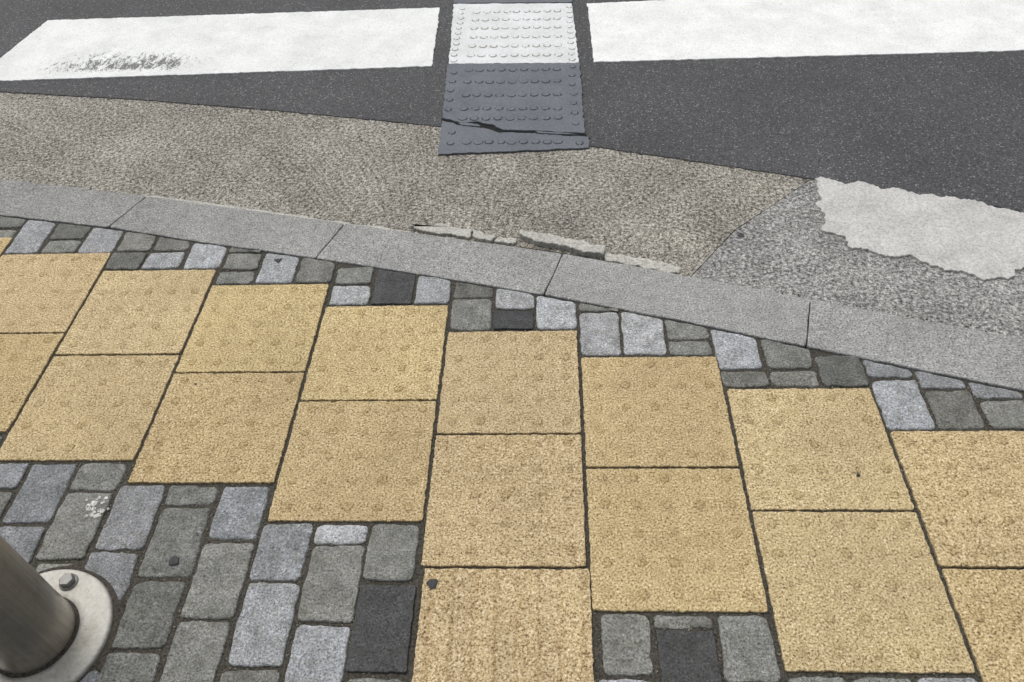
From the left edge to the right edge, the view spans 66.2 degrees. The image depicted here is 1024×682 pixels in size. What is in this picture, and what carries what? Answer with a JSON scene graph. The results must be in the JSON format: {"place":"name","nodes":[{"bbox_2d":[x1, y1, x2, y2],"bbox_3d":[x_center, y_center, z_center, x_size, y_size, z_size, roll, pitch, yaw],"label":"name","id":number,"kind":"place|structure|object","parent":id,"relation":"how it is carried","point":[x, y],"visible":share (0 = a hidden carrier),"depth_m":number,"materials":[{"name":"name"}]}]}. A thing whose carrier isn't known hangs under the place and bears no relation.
{"place":"outdoors","nodes":[
{"label":"outdoors","id":0,"kind":"place"},
{"bbox_2d":[0,0,1023,211],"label":"road","id":1,"kind":"structure","parent":0,"point":[944,125],"depth_m":2.51,"materials":[{"name":"black asphalt"}]},
{"bbox_2d":[0,8,439,81],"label":"crosswalk stripe","id":2,"kind":"object","parent":1,"relation":"on","point":[216,44],"visible":1,"depth_m":2.90,"materials":[{"name":"white paint"}]},
{"bbox_2d":[442,63,584,134],"bbox_3d":[-0.001,-0.794,2.553,0.461,0.010,0.462,-1,46,3],"label":"tactile crossing mat","id":3,"kind":"object","parent":1,"relation":"on","point":[531,97],"visible":1,"depth_m":2.55,"materials":[{"name":"grey rubber"}]},
{"bbox_2d":[438,121,588,154],"bbox_3d":[0.005,-0.628,2.397,0.459,0.006,0.189,-1,46,3],"label":"tactile crossing mat","id":4,"kind":"object","parent":1,"relation":"on","point":[457,139],"visible":1,"depth_m":2.37,"materials":[{"name":"grey rubber"}]},
{"bbox_2d":[454,0,572,3],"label":"tactile crossing mat","id":5,"kind":"object","parent":1,"relation":"on","point":[505,1],"visible":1,"depth_m":3.05,"materials":[{"name":"grey rubber"}]},
{"bbox_2d":[449,3,578,63],"bbox_3d":[0.001,-1.133,2.877,0.473,0.008,0.507,-1,46,3],"label":"tactile crossing mat","id":6,"kind":"object","parent":1,"relation":"on","point":[497,33],"visible":1,"depth_m":2.86,"materials":[{"name":"white rubber"}]},
{"bbox_2d":[441,118,590,138],"bbox_3d":[0.003,-0.642,2.422,0.487,0.015,0.060,10,48,12],"label":"pavement crack","id":7,"kind":"object","parent":1,"relation":"on","point":[493,128],"visible":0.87,"depth_m":2.43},
{"bbox_2d":[457,122,577,135],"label":"broken mat fragments","id":8,"kind":"object","parent":1,"relation":"on","point":[537,132],"visible":1,"depth_m":2.39,"materials":[{"name":"grey rubber"}]},
{"bbox_2d":[587,0,1023,62],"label":"crosswalk stripe","id":9,"kind":"object","parent":1,"relation":"on","point":[658,30],"visible":1,"depth_m":2.79,"materials":[{"name":"white paint"}]},
{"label":"ground","id":10,"kind":"structure","parent":0,"visible":0},
{"bbox_2d":[0,92,810,276],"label":"gutter","id":11,"kind":"object","parent":10,"relation":"on","point":[688,218],"visible":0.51,"depth_m":2.29,"materials":[{"name":"grey concrete"}]},
{"bbox_2d":[143,195,680,273],"bbox_3d":[-0.327,-0.315,2.122,1.555,0.027,0.078,9,48,12],"label":"kerb mortar","id":12,"kind":"object","parent":11,"relation":"on","point":[578,247],"visible":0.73,"depth_m":2.04,"materials":[{"name":"grey concrete"}]},
{"bbox_2d":[2,91,1023,681],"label":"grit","id":13,"kind":"object","parent":11,"relation":"on","point":[442,435],"visible":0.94,"depth_m":1.60,"materials":[{"name":"grey gravel"}]},
{"bbox_2d":[0,216,1023,681],"bbox_3d":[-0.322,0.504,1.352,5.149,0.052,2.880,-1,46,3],"label":"grey block paving","id":14,"kind":"structure","parent":10,"relation":"on","point":[382,624],"depth_m":1.46,"materials":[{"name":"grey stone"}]},
{"bbox_2d":[0,535,123,681],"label":"bollard","id":15,"kind":"object","parent":14,"relation":"on","point":[60,624],"visible":1,"depth_m":1.29,"materials":[{"name":"metal"}]},
{"bbox_2d":[84,496,109,517],"bbox_3d":[-0.804,0.322,1.522,0.046,0.002,0.053,-16,48,-11],"label":"bird dropping","id":16,"kind":"object","parent":14,"relation":"on","point":[93,508],"visible":1,"depth_m":1.52,"materials":[{"name":"white"}]},
{"bbox_2d":[411,568,593,681],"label":"directional tactile paving","id":17,"kind":"structure","parent":14,"relation":"on","point":[504,625],"depth_m":1.32,"materials":[{"name":"yellow concrete"}]},
{"bbox_2d":[0,238,1023,681],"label":"tactile paving","id":18,"kind":"structure","parent":14,"relation":"on","point":[858,588],"depth_m":1.56,"materials":[{"name":"yellow concrete"}]},
{"bbox_2d":[0,179,1023,392],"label":"kerb","id":19,"kind":"structure","parent":10,"relation":"on","point":[970,355],"depth_m":1.92,"materials":[{"name":"concrete"}]},
{"bbox_2d":[517,246,606,261],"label":"kerb dirt","id":20,"kind":"structure","parent":10,"relation":"on","point":[562,254],"depth_m":2.01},
{"bbox_2d":[691,180,1023,338],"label":"gutter","id":21,"kind":"object","parent":10,"relation":"on","point":[785,245],"visible":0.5,"depth_m":1.91,"materials":[{"name":"grey concrete"}]},
{"bbox_2d":[169,233,859,589],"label":"chewing gum spots","id":22,"kind":"object","parent":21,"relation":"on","point":[430,583],"visible":1,"depth_m":1.43,"materials":[{"name":"black"}]},
{"bbox_2d":[815,176,1023,280],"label":"mortar patch","id":23,"kind":"object","parent":21,"relation":"on","point":[981,241],"visible":1,"depth_m":2.01,"materials":[{"name":"grey concrete"}]}
]}

